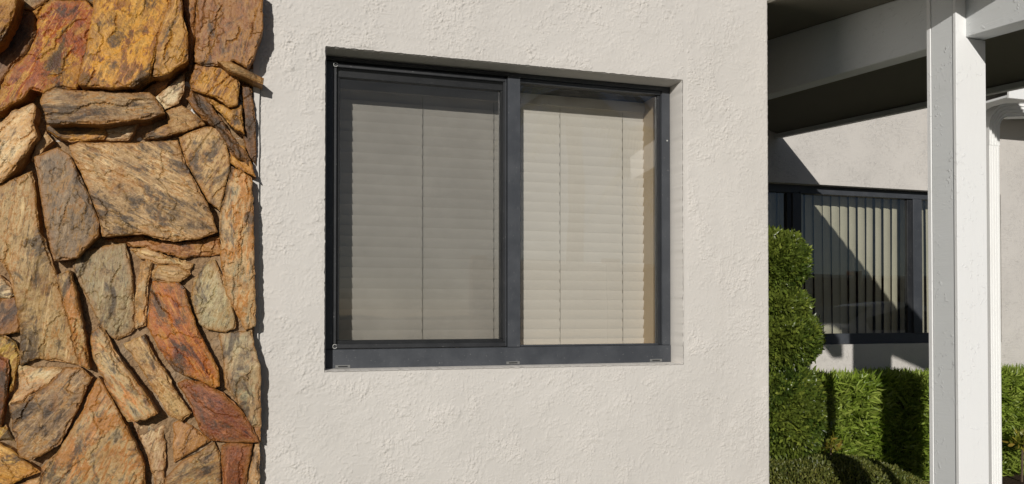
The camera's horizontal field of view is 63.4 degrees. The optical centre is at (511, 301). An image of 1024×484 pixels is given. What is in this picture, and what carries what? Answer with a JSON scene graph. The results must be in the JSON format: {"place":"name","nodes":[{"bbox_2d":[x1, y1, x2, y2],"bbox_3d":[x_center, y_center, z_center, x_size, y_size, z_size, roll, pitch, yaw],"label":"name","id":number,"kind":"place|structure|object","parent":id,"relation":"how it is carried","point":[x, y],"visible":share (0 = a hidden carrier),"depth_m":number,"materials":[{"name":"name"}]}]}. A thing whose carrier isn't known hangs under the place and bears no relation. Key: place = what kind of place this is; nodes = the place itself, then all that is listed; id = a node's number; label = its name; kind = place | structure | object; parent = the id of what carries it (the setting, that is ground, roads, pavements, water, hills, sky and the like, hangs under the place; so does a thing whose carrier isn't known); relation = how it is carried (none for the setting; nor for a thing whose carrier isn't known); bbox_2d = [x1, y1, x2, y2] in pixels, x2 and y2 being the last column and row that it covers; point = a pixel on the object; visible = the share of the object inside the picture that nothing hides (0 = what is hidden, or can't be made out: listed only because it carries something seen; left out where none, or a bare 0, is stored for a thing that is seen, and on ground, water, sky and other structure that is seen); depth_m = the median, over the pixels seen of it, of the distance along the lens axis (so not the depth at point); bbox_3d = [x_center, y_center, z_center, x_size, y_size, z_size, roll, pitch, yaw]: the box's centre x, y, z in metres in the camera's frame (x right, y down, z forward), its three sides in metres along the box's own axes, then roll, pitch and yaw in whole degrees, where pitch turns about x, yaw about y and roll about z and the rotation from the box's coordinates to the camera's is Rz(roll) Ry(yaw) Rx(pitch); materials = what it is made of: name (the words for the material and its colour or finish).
{"place":"outdoors","nodes":[
{"label":"outdoors","id":0,"kind":"place"},
{"bbox_2d":[768,89,1023,372],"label":"office building","id":1,"kind":"structure","parent":0,"point":[882,158],"depth_m":6.78,"materials":[{"name":"white paint"}]},
{"bbox_2d":[768,184,928,343],"bbox_3d":[2.660,-0.290,6.683,3.089,1.256,0.072,0,-1,-17],"label":"window","id":2,"kind":"structure","parent":1,"relation":"in","point":[913,309],"depth_m":6.85,"materials":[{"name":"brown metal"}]},
{"bbox_2d":[769,193,928,332],"bbox_3d":[2.607,-0.267,6.836,3.058,1.360,0.042,0,-1,-17],"label":"vane blind","id":3,"kind":"object","parent":1,"relation":"attached to","point":[822,276],"visible":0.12,"depth_m":6.90,"materials":[{"name":"beige fabric"}]},
{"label":"pavement","id":4,"kind":"structure","parent":0,"visible":0},
{"bbox_2d":[767,0,1023,483],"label":"porch canopy","id":5,"kind":"object","parent":4,"relation":"on","point":[950,65],"visible":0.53,"depth_m":3.39,"materials":[{"name":"paint"}]},
{"bbox_2d":[986,103,1023,483],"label":"downspout","id":6,"kind":"object","parent":5,"relation":"attached to","point":[996,115],"visible":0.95,"depth_m":3.58,"materials":[{"name":"white metal"}]},
{"label":"ground","id":7,"kind":"structure","parent":0,"visible":0},
{"bbox_2d":[0,0,263,483],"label":"stone pier","id":8,"kind":"structure","parent":7,"relation":"on","point":[129,281],"depth_m":3.00,"materials":[{"name":"stone"}]},
{"bbox_2d":[42,0,769,483],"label":"office building","id":9,"kind":"structure","parent":7,"relation":"on","point":[680,394],"depth_m":3.61,"materials":[{"name":"paint"}]},
{"bbox_2d":[339,79,644,344],"bbox_3d":[-0.072,-0.379,3.860,1.576,1.203,0.045,0,-1,-17],"label":"slat blind","id":10,"kind":"object","parent":9,"relation":"hanging from","point":[418,212],"visible":0.7,"depth_m":3.83,"materials":[{"name":"beige plastic"}]},
{"bbox_2d":[325,56,670,368],"bbox_3d":[-0.023,-0.363,3.668,1.592,1.302,0.074,0,-1,-17],"label":"window","id":11,"kind":"structure","parent":9,"relation":"in","point":[505,350],"depth_m":3.64,"materials":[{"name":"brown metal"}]},
{"bbox_2d":[926,471,1023,483],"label":"planting bed","id":12,"kind":"object","parent":7,"relation":"on","point":[1014,479],"depth_m":6.18,"materials":[{"name":"brown soil"}]},
{"bbox_2d":[768,225,839,462],"bbox_3d":[1.631,0.427,5.046,0.712,1.789,0.681,0,-1,-17],"label":"topiary shrub","id":13,"kind":"object","parent":12,"relation":"on","point":[802,412],"visible":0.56,"depth_m":4.79,"materials":[{"name":"green plant"}]},
{"bbox_2d":[821,430,843,454],"bbox_3d":[2.110,1.087,5.471,0.219,0.479,0.127,0,-1,-17],"label":"variegated plant","id":14,"kind":"object","parent":12,"relation":"on","point":[832,445],"visible":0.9,"depth_m":5.48,"materials":[{"name":"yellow plant"}]},
{"bbox_2d":[769,452,929,483],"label":"mound shrub","id":15,"kind":"object","parent":12,"relation":"on","point":[828,468],"visible":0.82,"depth_m":4.71,"materials":[{"name":"green plant"}]},
{"bbox_2d":[810,362,1023,480],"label":"hedge","id":16,"kind":"object","parent":12,"relation":"on","point":[882,414],"visible":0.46,"depth_m":6.03,"materials":[{"name":"green plant"}]},
{"bbox_2d":[1002,426,1023,481],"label":"variegated plant","id":17,"kind":"object","parent":12,"relation":"on","point":[1018,438],"visible":1,"depth_m":6.08,"materials":[{"name":"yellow plant"}]}
]}

